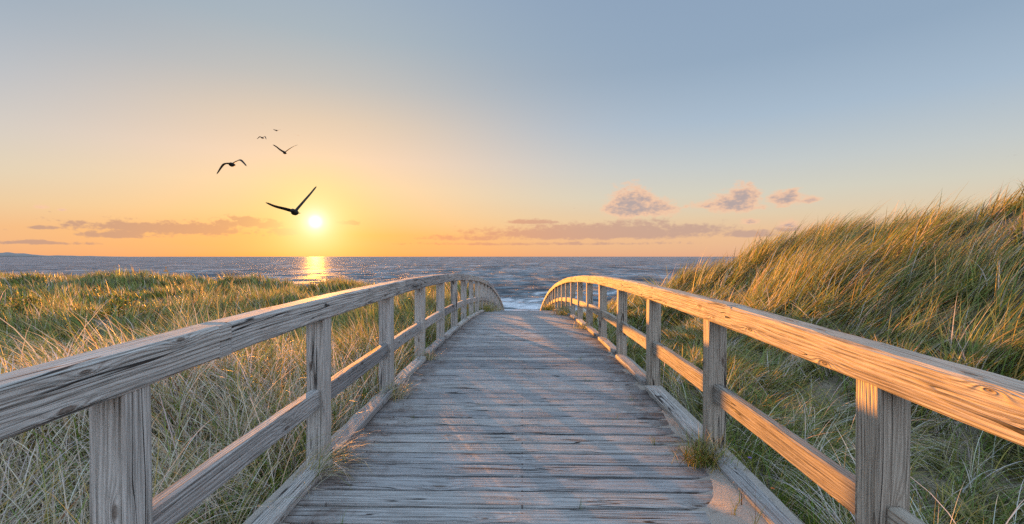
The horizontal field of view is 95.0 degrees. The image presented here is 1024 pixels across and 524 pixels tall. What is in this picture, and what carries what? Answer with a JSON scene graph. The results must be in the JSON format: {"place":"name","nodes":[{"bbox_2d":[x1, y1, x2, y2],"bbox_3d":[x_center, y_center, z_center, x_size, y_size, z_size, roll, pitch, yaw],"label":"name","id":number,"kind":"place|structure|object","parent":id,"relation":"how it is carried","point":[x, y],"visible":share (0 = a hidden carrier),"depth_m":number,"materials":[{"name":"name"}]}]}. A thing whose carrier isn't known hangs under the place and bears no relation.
{"place":"outdoors","nodes":[
{"label":"outdoors","id":0,"kind":"place"},
{"bbox_2d":[0,252,121,256],"bbox_3d":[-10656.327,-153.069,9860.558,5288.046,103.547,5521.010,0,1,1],"label":"headland","id":1,"kind":"structure","parent":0,"point":[7,254],"depth_m":9425.51,"materials":[{"name":"grey"}]},
{"bbox_2d":[217,159,246,173],"bbox_3d":[-10.531,-3.596,17.650,1.003,0.599,0.603,0,1,30],"label":"seagull","id":2,"kind":"object","parent":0,"point":[231,164],"visible":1,"depth_m":17.69,"materials":[{"name":"black"}]},
{"bbox_2d":[273,145,295,153],"bbox_3d":[-10.695,-5.296,22.021,1.164,0.469,0.473,0,1,15],"label":"seagull","id":3,"kind":"object","parent":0,"point":[284,152],"visible":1,"depth_m":21.97,"materials":[{"name":"black"}]},
{"bbox_2d":[267,187,315,214],"bbox_3d":[-4.925,-1.366,10.466,1.052,0.668,0.510,0,1,26],"label":"seagull","id":4,"kind":"object","parent":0,"point":[294,211],"visible":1,"depth_m":10.35,"materials":[{"name":"black"}]},
{"bbox_2d":[0,257,736,311],"bbox_3d":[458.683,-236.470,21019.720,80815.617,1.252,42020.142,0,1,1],"label":"sea","id":5,"kind":"structure","parent":0,"point":[523,283],"depth_m":335.86,"materials":[{"name":"liquid"}]},
{"bbox_2d":[0,180,1023,523],"bbox_3d":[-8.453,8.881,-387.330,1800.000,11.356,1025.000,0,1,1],"label":"terrain","id":6,"kind":"structure","parent":0,"point":[828,383],"depth_m":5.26,"materials":[{"name":"green plant"}]},
{"bbox_2d":[0,286,85,319],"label":"dune shrub","id":7,"kind":"object","parent":6,"relation":"on","point":[18,303],"visible":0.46,"depth_m":10.48,"materials":[{"name":"green plant"}]},
{"bbox_2d":[64,289,148,318],"bbox_3d":[-9.007,0.949,10.635,1.289,0.688,1.367,0,1,15],"label":"dune shrub","id":8,"kind":"object","parent":6,"relation":"on","point":[111,301],"visible":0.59,"depth_m":10.63,"materials":[{"name":"green plant"}]},
{"bbox_2d":[0,265,495,523],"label":"grass","id":9,"kind":"structure","parent":6,"relation":"on","point":[238,379],"depth_m":4.32,"materials":[{"name":"green plant"}]},
{"bbox_2d":[250,309,793,523],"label":"boardwalk","id":10,"kind":"structure","parent":6,"relation":"on","point":[538,435],"depth_m":3.45,"materials":[{"name":"grey wood"}]},
{"bbox_2d":[0,274,503,523],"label":"railing","id":11,"kind":"object","parent":10,"relation":"attached to","point":[109,387],"visible":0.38,"depth_m":1.88,"materials":[{"name":"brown wood"}]},
{"bbox_2d":[280,407,387,497],"bbox_3d":[-1.127,1.223,3.048,0.665,0.572,0.795,-1,1,-41],"label":"grass tuft","id":12,"kind":"object","parent":10,"relation":"on","point":[325,460],"visible":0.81,"depth_m":2.99,"materials":[{"name":"beige plant"}]},
{"bbox_2d":[244,340,435,523],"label":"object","id":13,"kind":"structure","parent":10,"relation":"on","point":[271,498],"depth_m":2.88,"materials":[{"name":"grey wood"}]},
{"bbox_2d":[329,440,358,464],"bbox_3d":[-1.198,1.306,3.262,0.272,0.128,0.310,0,1,1],"label":"grass tuft","id":14,"kind":"object","parent":10,"relation":"on","point":[342,452],"visible":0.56,"depth_m":3.25,"materials":[{"name":"brown plant"}]},
{"bbox_2d":[384,370,422,401],"bbox_3d":[-1.115,1.229,4.672,0.534,0.281,0.652,-1,1,-41],"label":"grass tuft","id":15,"kind":"object","parent":10,"relation":"on","point":[400,388],"visible":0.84,"depth_m":4.60,"materials":[{"name":"green plant"}]},
{"bbox_2d":[414,347,441,360],"bbox_3d":[-1.088,1.221,6.366,0.462,0.236,0.682,-1,1,-44],"label":"grass tuft","id":16,"kind":"object","parent":10,"relation":"on","point":[429,358],"visible":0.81,"depth_m":6.33,"materials":[{"name":"green plant"}]},
{"bbox_2d":[474,300,503,311],"bbox_3d":[-1.055,1.450,16.158,1.738,0.507,1.562,0,1,24],"label":"grass tuft","id":17,"kind":"object","parent":10,"relation":"on","point":[485,308],"visible":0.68,"depth_m":16.01,"materials":[{"name":"green plant"}]},
{"bbox_2d":[539,302,554,310],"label":"grass tuft","id":18,"kind":"object","parent":10,"relation":"on","point":[550,306],"visible":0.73,"depth_m":19.85,"materials":[{"name":"plant"}]},
{"bbox_2d":[547,302,584,315],"bbox_3d":[1.579,1.286,13.382,1.302,0.499,1.488,-1,1,-38],"label":"grass tuft","id":19,"kind":"object","parent":10,"relation":"on","point":[564,311],"visible":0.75,"depth_m":13.42,"materials":[{"name":"green plant"}]},
{"bbox_2d":[572,319,597,329],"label":"grass tuft","id":20,"kind":"object","parent":10,"relation":"on","point":[582,327],"visible":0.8,"depth_m":9.58,"materials":[{"name":"plant"}]},
{"bbox_2d":[540,276,1023,523],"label":"railing","id":21,"kind":"object","parent":10,"relation":"attached to","point":[893,383],"visible":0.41,"depth_m":1.98,"materials":[{"name":"brown wood"}]},
{"bbox_2d":[1012,220,1021,265],"bbox_3d":[7.013,-0.266,6.519,0.112,0.660,0.062,0,1,-14],"label":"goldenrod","id":22,"kind":"object","parent":6,"relation":"on","point":[1017,229],"visible":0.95,"depth_m":6.51,"materials":[{"name":"plant"}]},
{"bbox_2d":[0,0,1023,256],"label":"sky","id":23,"kind":"structure","parent":0,"point":[419,128],"materials":[{"name":"blue"}]},
{"bbox_2d":[594,328,802,523],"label":"sand","id":24,"kind":"structure","parent":0,"point":[717,509],"depth_m":2.74,"materials":[{"name":"beige sand"}]},
{"bbox_2d":[661,427,757,474],"bbox_3d":[1.312,1.236,3.186,0.630,0.312,0.604,0,1,-36],"label":"grass tuft","id":25,"kind":"object","parent":24,"relation":"on","point":[698,455],"visible":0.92,"depth_m":3.15,"materials":[{"name":"green plant"}]},
{"bbox_2d":[739,487,746,504],"bbox_3d":[1.271,1.285,2.578,0.044,0.146,0.112,0,1,21],"label":"sand sprout","id":26,"kind":"object","parent":24,"relation":"on","point":[741,496],"visible":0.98,"depth_m":2.60,"materials":[{"name":"green plant"}]},
{"bbox_2d":[746,505,765,523],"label":"sand sprout","id":27,"kind":"object","parent":24,"relation":"on","point":[755,516],"visible":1,"depth_m":2.35,"materials":[{"name":"green plant"}]}
]}

